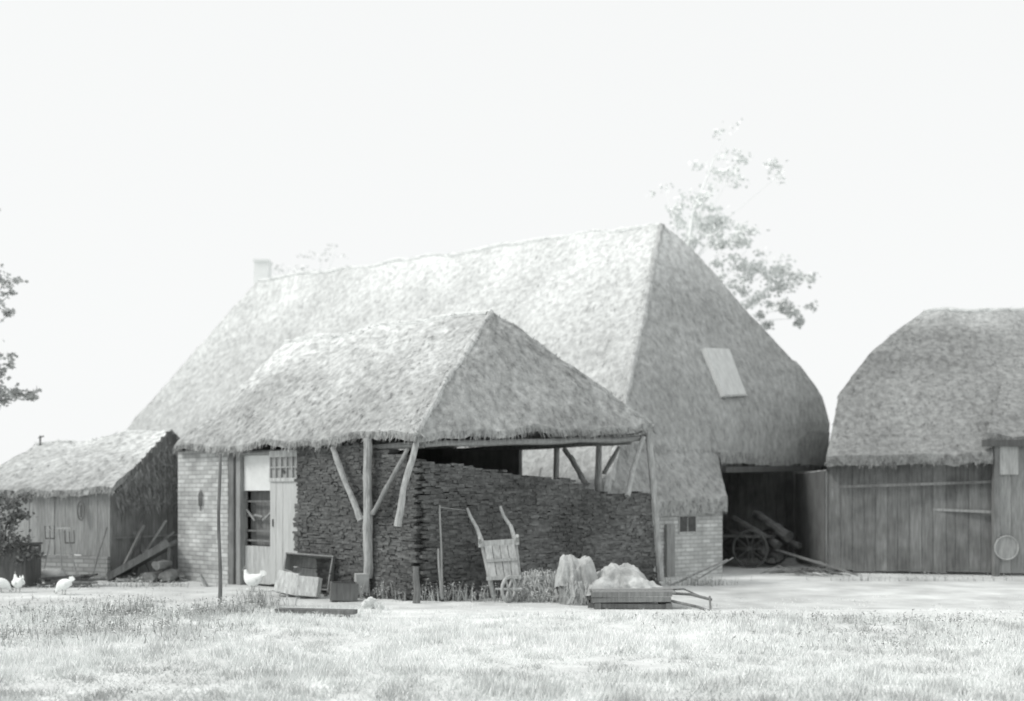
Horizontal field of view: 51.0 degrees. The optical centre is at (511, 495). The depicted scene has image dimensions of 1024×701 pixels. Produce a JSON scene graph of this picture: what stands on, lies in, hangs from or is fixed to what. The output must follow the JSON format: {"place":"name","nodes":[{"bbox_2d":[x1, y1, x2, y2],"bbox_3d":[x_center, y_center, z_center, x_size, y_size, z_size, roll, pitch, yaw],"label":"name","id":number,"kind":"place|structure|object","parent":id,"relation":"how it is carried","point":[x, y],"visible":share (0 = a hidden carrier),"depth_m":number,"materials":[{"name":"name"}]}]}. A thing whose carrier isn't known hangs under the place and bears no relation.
{"place":"outdoors","nodes":[
{"label":"outdoors","id":0,"kind":"place"},
{"bbox_2d":[0,428,179,580],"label":"shed","id":1,"kind":"structure","parent":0,"point":[136,471],"depth_m":19.68,"materials":[{"name":"wood"}]},
{"bbox_2d":[77,501,84,520],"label":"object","id":2,"kind":"object","parent":1,"relation":"hanging from","point":[81,510],"depth_m":19.14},
{"bbox_2d":[114,223,829,576],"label":"thatched barn","id":3,"kind":"structure","parent":0,"point":[670,337],"depth_m":23.66,"materials":[{"name":"plant"}]},
{"bbox_2d":[678,515,696,533],"bbox_3d":[3.237,0.539,20.303,0.493,0.345,0.270,0,0,-38],"label":"window","id":4,"kind":"structure","parent":3,"relation":"in","point":[687,524],"depth_m":20.20,"materials":[{"name":"grey wood"}]},
{"bbox_2d":[0,590,1023,700],"bbox_3d":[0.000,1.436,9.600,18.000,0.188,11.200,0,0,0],"label":"meadow","id":5,"kind":"structure","parent":0,"point":[639,664],"depth_m":9.68,"materials":[{"name":"plant"}]},
{"bbox_2d":[274,608,357,617],"bbox_3d":[-2.384,1.420,13.044,1.010,0.090,0.205,0,0,13],"label":"plank","id":6,"kind":"object","parent":5,"relation":"on","point":[346,612],"visible":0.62,"depth_m":12.99,"materials":[{"name":"grey wood"}]},
{"bbox_2d":[361,597,376,608],"bbox_3d":[-1.899,1.441,14.274,0.213,0.199,0.141,0,0,0],"label":"stone","id":7,"kind":"object","parent":5,"relation":"on","point":[368,602],"visible":0.81,"depth_m":14.25,"materials":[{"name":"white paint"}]},
{"bbox_2d":[374,600,384,609],"bbox_3d":[-1.732,1.430,14.055,0.149,0.140,0.103,0,0,0],"label":"stone","id":8,"kind":"object","parent":5,"relation":"on","point":[378,604],"visible":0.84,"depth_m":14.04,"materials":[{"name":"white stone"}]},
{"bbox_2d":[0,554,1023,608],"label":"ground","id":9,"kind":"structure","parent":0,"point":[769,590],"depth_m":16.50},
{"bbox_2d":[0,578,13,592],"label":"hen","id":10,"kind":"object","parent":9,"relation":"on","point":[4,583],"visible":1,"depth_m":16.65,"materials":[{"name":"white"}]},
{"bbox_2d":[11,572,24,592],"bbox_3d":[-7.666,1.340,16.655,0.349,0.319,0.170,0,0,45],"label":"hen","id":11,"kind":"object","parent":9,"relation":"on","point":[17,582],"visible":1,"depth_m":16.59,"materials":[{"name":"white"}]},
{"bbox_2d":[0,208,41,407],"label":"edge tree","id":12,"kind":"object","parent":9,"relation":"on","point":[15,392],"visible":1,"depth_m":22.90,"materials":[{"name":"grey plant"}]},
{"bbox_2d":[0,542,42,587],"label":"dark bin","id":13,"kind":"object","parent":9,"relation":"on","point":[30,571],"visible":0.73,"depth_m":17.58,"materials":[{"name":"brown wood"}]},
{"bbox_2d":[0,491,45,565],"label":"shrub","id":14,"kind":"object","parent":9,"relation":"on","point":[14,504],"visible":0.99,"depth_m":17.56,"materials":[{"name":"grey plant"}]},
{"bbox_2d":[41,526,54,582],"bbox_3d":[-8.032,1.011,18.475,0.173,0.988,0.372,0,0,0],"label":"pitchfork","id":15,"kind":"object","parent":9,"relation":"on","point":[48,545],"visible":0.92,"depth_m":18.61,"materials":[{"name":"grey wood"}]},
{"bbox_2d":[41,568,66,582],"bbox_3d":[-7.867,1.387,18.366,0.472,0.293,0.339,0,0,-31],"label":"filled sack","id":16,"kind":"object","parent":9,"relation":"on","point":[51,572],"visible":0.48,"depth_m":18.28,"materials":[{"name":"fabric"}]},
{"bbox_2d":[46,527,70,569],"bbox_3d":[-7.867,1.025,18.477,0.428,0.961,0.376,0,0,0],"label":"hay rake","id":17,"kind":"object","parent":9,"relation":"on","point":[59,528],"visible":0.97,"depth_m":18.61,"materials":[{"name":"grey wood"}]},
{"bbox_2d":[54,576,74,594],"bbox_3d":[-6.799,1.355,16.284,0.374,0.296,0.195,0,0,0],"label":"hen","id":18,"kind":"object","parent":9,"relation":"on","point":[64,584],"visible":1,"depth_m":16.23,"materials":[{"name":"white"}]},
{"bbox_2d":[64,530,76,574],"bbox_3d":[-7.590,1.054,18.611,0.527,0.908,0.137,0,0,43],"label":"pitchfork","id":19,"kind":"object","parent":9,"relation":"on","point":[69,543],"visible":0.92,"depth_m":18.72,"materials":[{"name":"grey wood"}]},
{"bbox_2d":[38,573,106,586],"bbox_3d":[-7.305,1.386,17.774,1.072,0.198,0.425,0,0,-4],"label":"scrap wood","id":20,"kind":"object","parent":9,"relation":"on","point":[87,579],"visible":0.77,"depth_m":17.68,"materials":[{"name":"grey wood"}]},
{"bbox_2d":[92,527,107,573],"bbox_3d":[-7.151,0.963,18.599,0.036,0.837,0.622,0,0,2],"label":"stick","id":21,"kind":"object","parent":9,"relation":"on","point":[99,551],"visible":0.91,"depth_m":18.57,"materials":[{"name":"grey wood"}]},
{"bbox_2d":[117,525,145,577],"bbox_3d":[-6.773,0.995,19.050,0.503,0.963,0.090,0,0,-39],"label":"old board","id":22,"kind":"object","parent":9,"relation":"on","point":[135,542],"visible":0.64,"depth_m":19.08,"materials":[{"name":"grey wood"}]},
{"bbox_2d":[132,514,144,575],"bbox_3d":[-6.744,0.897,19.350,0.093,1.156,0.344,0,0,8],"label":"old board","id":23,"kind":"object","parent":9,"relation":"on","point":[138,544],"visible":0.57,"depth_m":19.35,"materials":[{"name":"grey wood"}]},
{"bbox_2d":[106,539,177,580],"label":"sloping ramp","id":24,"kind":"structure","parent":9,"relation":"on","point":[146,557],"depth_m":18.83,"materials":[{"name":"grey wood"}]},
{"bbox_2d":[133,531,153,571],"bbox_3d":[-6.654,1.061,19.400,0.580,0.835,0.090,0,0,33],"label":"old board","id":25,"kind":"object","parent":9,"relation":"on","point":[148,564],"visible":0.36,"depth_m":19.38,"materials":[{"name":"grey wood"}]},
{"bbox_2d":[127,520,166,576],"bbox_3d":[-6.550,0.957,19.250,0.692,1.042,0.090,0,0,-27],"label":"old board","id":26,"kind":"object","parent":9,"relation":"on","point":[152,541],"visible":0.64,"depth_m":19.27,"materials":[{"name":"grey wood"}]},
{"bbox_2d":[108,572,186,581],"bbox_3d":[-6.540,1.433,18.696,1.670,0.202,0.732,0,0,-20],"label":"rubble","id":27,"kind":"object","parent":9,"relation":"on","point":[125,578],"visible":0.52,"depth_m":18.72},
{"bbox_2d":[144,570,164,582],"bbox_3d":[-6.200,1.402,18.723,0.224,0.207,0.466,0,0,13],"label":"short log","id":28,"kind":"object","parent":9,"relation":"on","point":[148,576],"visible":0.68,"depth_m":18.52,"materials":[{"name":"wood"}]},
{"bbox_2d":[154,531,174,546],"bbox_3d":[-6.637,1.062,19.450,1.001,0.840,0.090,0,0,-18],"label":"old board","id":29,"kind":"object","parent":9,"relation":"on","point":[168,536],"visible":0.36,"depth_m":19.52,"materials":[{"name":"grey wood"}]},
{"bbox_2d":[159,569,182,581],"bbox_3d":[-5.937,1.391,18.727,0.245,0.248,0.467,0,0,14],"label":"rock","id":30,"kind":"object","parent":9,"relation":"on","point":[170,575],"visible":0.94,"depth_m":18.57,"materials":[{"name":"grey stone"}]},
{"bbox_2d":[151,560,171,570],"bbox_3d":[-6.097,1.209,18.724,0.174,0.194,0.465,0,0,12],"label":"short log","id":31,"kind":"object","parent":30,"relation":"on","point":[162,565],"visible":1,"depth_m":18.58,"materials":[{"name":"wood"}]},
{"bbox_2d":[199,574,207,586],"bbox_3d":[-5.119,1.410,17.813,0.149,0.229,0.300,0,0,-11],"label":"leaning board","id":32,"kind":"object","parent":9,"relation":"on","point":[202,579],"visible":0.82,"depth_m":17.68,"materials":[{"name":"grey wood"}]},
{"bbox_2d":[217,454,221,606],"bbox_3d":[-3.894,0.480,14.284,0.069,2.081,0.054,0,0,0],"label":"pole","id":33,"kind":"object","parent":9,"relation":"on","point":[219,534],"visible":0.93,"depth_m":14.27,"materials":[{"name":"grey wood"}]},
{"bbox_2d":[243,567,266,591],"bbox_3d":[-4.039,1.305,16.817,0.415,0.390,0.228,0,0,0],"label":"hen","id":34,"kind":"object","parent":9,"relation":"on","point":[252,580],"visible":0.94,"depth_m":16.76,"materials":[{"name":"white"}]},
{"bbox_2d":[273,570,304,595],"bbox_3d":[-3.332,1.310,16.031,0.399,0.417,0.299,0,0,19],"label":"wooden crate","id":35,"kind":"object","parent":9,"relation":"on","point":[284,579],"visible":0.63,"depth_m":15.93,"materials":[{"name":"grey wood"}]},
{"bbox_2d":[293,575,321,597],"bbox_3d":[-2.995,1.335,15.749,0.376,0.352,0.275,0,0,7],"label":"wooden crate","id":36,"kind":"object","parent":9,"relation":"on","point":[307,586],"visible":0.94,"depth_m":15.65,"materials":[{"name":"grey wood"}]},
{"bbox_2d":[283,552,335,590],"bbox_3d":[-3.104,1.182,16.574,0.832,0.635,0.450,0,0,12],"label":"open box","id":37,"kind":"object","parent":9,"relation":"on","point":[307,561],"visible":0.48,"depth_m":16.73,"materials":[{"name":"grey wood"}]},
{"bbox_2d":[272,244,347,275],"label":"hazy tree","id":38,"kind":"object","parent":9,"relation":"on","point":[301,267],"visible":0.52,"depth_m":41.99,"materials":[{"name":"grey plant"}]},
{"bbox_2d":[329,581,358,600],"bbox_3d":[-2.404,1.361,15.321,0.402,0.276,0.321,0,0,-14],"label":"dark box","id":39,"kind":"object","parent":9,"relation":"on","point":[342,591],"visible":1,"depth_m":15.17,"materials":[{"name":"grey wood"}]},
{"bbox_2d":[170,309,663,597],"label":"open shed","id":40,"kind":"structure","parent":9,"relation":"on","point":[501,393],"depth_m":17.59,"materials":[{"name":"plant"}]},
{"bbox_2d":[269,450,299,481],"bbox_3d":[-3.700,-0.486,17.436,0.704,0.501,0.070,0,0,39],"label":"window","id":41,"kind":"structure","parent":40,"relation":"in","point":[279,461],"depth_m":17.45,"materials":[{"name":"white wood"}]},
{"bbox_2d":[270,481,299,583],"bbox_3d":[-3.695,0.605,17.443,0.704,1.707,0.084,0,0,39],"label":"door","id":42,"kind":"structure","parent":40,"relation":"in","point":[283,494],"depth_m":17.47,"materials":[{"name":"paint"}]},
{"bbox_2d":[413,567,420,602],"bbox_3d":[-1.334,1.247,15.018,0.116,0.520,0.138,0,0,0],"label":"stake","id":43,"kind":"object","parent":9,"relation":"on","point":[417,591],"visible":1,"depth_m":14.99,"materials":[{"name":"grey wood"}]},
{"bbox_2d":[437,549,442,598],"bbox_3d":[-1.023,1.103,15.221,0.039,0.707,0.193,0,0,-24],"label":"stick","id":44,"kind":"object","parent":9,"relation":"on","point":[440,582],"visible":1,"depth_m":15.21,"materials":[{"name":"grey wood"}]},
{"bbox_2d":[439,505,443,597],"bbox_3d":[-1.015,0.814,15.373,0.037,1.373,0.188,0,0,-21],"label":"stick","id":45,"kind":"object","parent":9,"relation":"on","point":[441,557],"visible":0.96,"depth_m":15.37,"materials":[{"name":"grey wood"}]},
{"bbox_2d":[282,443,661,601],"bbox_3d":[-0.650,0.365,17.591,5.555,2.384,3.768,0,0,-35],"label":"turf stack","id":46,"kind":"object","parent":9,"relation":"on","point":[552,521],"visible":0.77,"depth_m":16.32,"materials":[{"name":"soil"}]},
{"bbox_2d":[466,506,522,602],"bbox_3d":[-0.201,0.828,15.450,0.656,1.366,1.013,0,0,-20],"label":"wheelbarrow","id":47,"kind":"object","parent":9,"relation":"on","point":[489,559],"visible":0.99,"depth_m":15.41,"materials":[{"name":"grey wood"}]},
{"bbox_2d":[0,572,1023,653],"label":"weeds","id":48,"kind":"object","parent":9,"relation":"on","point":[261,603],"visible":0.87,"depth_m":12.62,"materials":[{"name":"grey plant"}]},
{"bbox_2d":[509,569,558,602],"bbox_3d":[0.423,1.358,15.398,0.987,0.665,0.962,0,0,0],"label":"straw heap","id":49,"kind":"object","parent":9,"relation":"on","point":[534,582],"visible":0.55,"depth_m":15.30,"materials":[{"name":"grey plant"}]},
{"bbox_2d":[555,554,600,599],"bbox_3d":[0.876,1.149,15.010,0.599,0.672,0.656,0,0,-24],"label":"sackcloth","id":50,"kind":"object","parent":9,"relation":"on","point":[574,568],"visible":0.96,"depth_m":14.84,"materials":[{"name":"white fabric"}]},
{"bbox_2d":[558,580,598,605],"bbox_3d":[0.958,1.327,14.926,0.654,0.676,0.595,0,0,0],"label":"straw bundle","id":51,"kind":"object","parent":9,"relation":"on","point":[566,597],"visible":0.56,"depth_m":14.72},
{"bbox_2d":[586,587,711,610],"bbox_3d":[1.851,1.405,14.366,1.694,0.300,1.159,0,0,0],"label":"wheelbarrow","id":52,"kind":"object","parent":9,"relation":"on","point":[661,596],"visible":0.91,"depth_m":14.18,"materials":[{"name":"grey wood"}]},
{"bbox_2d":[586,563,661,595],"bbox_3d":[1.583,1.158,15.065,1.146,0.443,0.918,0,0,0],"label":"sackcloth","id":53,"kind":"object","parent":52,"relation":"on","point":[615,575],"visible":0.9,"depth_m":14.82,"materials":[{"name":"white fabric"}]},
{"bbox_2d":[670,559,727,584],"bbox_3d":[3.177,1.297,18.200,1.122,0.440,0.041,0,0,-21],"label":"pole","id":54,"kind":"object","parent":9,"relation":"on","point":[689,576],"visible":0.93,"depth_m":18.20,"materials":[{"name":"grey wood"}]},
{"bbox_2d":[694,557,733,580],"bbox_3d":[3.468,1.257,18.400,0.848,0.392,0.031,0,0,-28],"label":"pole","id":55,"kind":"object","parent":9,"relation":"on","point":[714,569],"visible":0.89,"depth_m":18.39,"materials":[{"name":"grey wood"}]},
{"bbox_2d":[646,118,821,330],"bbox_3d":[6.430,-4.692,31.014,5.059,12.403,2.779,0,0,0],"label":"tall tree","id":56,"kind":"object","parent":9,"relation":"on","point":[738,238],"visible":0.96,"depth_m":30.93,"materials":[{"name":"grey plant"}]},
{"bbox_2d":[722,528,866,573],"bbox_3d":[5.494,1.101,22.361,1.504,0.807,4.198,0,0,-43],"label":"farm wagon","id":57,"kind":"object","parent":9,"relation":"on","point":[734,545],"visible":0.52,"depth_m":22.36,"materials":[{"name":"grey wood"}]},
{"bbox_2d":[729,528,768,554],"bbox_3d":[5.056,0.972,22.901,0.217,0.532,1.164,0,0,-25],"label":"log","id":58,"kind":"object","parent":57,"relation":"on","point":[760,545],"visible":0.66,"depth_m":22.68,"materials":[{"name":"wood"}]},
{"bbox_2d":[731,515,781,548],"bbox_3d":[5.192,0.778,22.891,0.199,0.713,1.313,0,0,-37],"label":"log","id":59,"kind":"object","parent":57,"relation":"on","point":[772,542],"visible":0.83,"depth_m":22.86,"materials":[{"name":"wood"}]},
{"bbox_2d":[748,546,782,560],"bbox_3d":[5.354,1.157,22.896,0.177,0.386,1.147,0,0,-26],"label":"log","id":60,"kind":"object","parent":57,"relation":"on","point":[776,555],"visible":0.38,"depth_m":22.43,"materials":[{"name":"grey wood"}]},
{"bbox_2d":[752,510,793,541],"bbox_3d":[5.567,0.638,22.903,0.264,0.666,1.172,0,0,-24],"label":"log","id":61,"kind":"object","parent":57,"relation":"on","point":[781,532],"visible":1,"depth_m":22.72,"materials":[{"name":"wood"}]},
{"bbox_2d":[762,530,801,548],"bbox_3d":[5.745,0.928,22.948,0.136,0.358,1.098,0,0,-34],"label":"log","id":62,"kind":"object","parent":57,"relation":"on","point":[796,544],"visible":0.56,"depth_m":22.62,"materials":[{"name":"wood"}]},
{"bbox_2d":[760,565,860,575],"bbox_3d":[5.591,1.391,20.146,1.819,0.176,0.562,0,0,28],"label":"brushwood","id":63,"kind":"object","parent":9,"relation":"on","point":[799,571],"visible":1,"depth_m":20.14,"materials":[{"name":"grey wood"}]},
{"bbox_2d":[0,0,1023,464],"label":"sky","id":64,"kind":"structure","parent":0,"point":[151,151],"materials":[{"name":"white"}]},
{"bbox_2d":[824,307,1023,575],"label":"plank barn","id":65,"kind":"structure","parent":0,"point":[924,462],"depth_m":20.82,"materials":[{"name":"plant"}]},
{"bbox_2d":[994,535,1018,559],"bbox_3d":[9.211,0.966,19.990,0.464,0.464,0.040,0,0,0],"label":"round lid","id":66,"kind":"object","parent":65,"relation":"attached to","point":[1006,547],"visible":1,"depth_m":19.98,"materials":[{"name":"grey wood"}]},
{"bbox_2d":[1000,447,1023,572],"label":"door","id":67,"kind":"structure","parent":65,"relation":"in","point":[1011,458],"depth_m":20.07,"materials":[{"name":"grey wood"}]}
]}

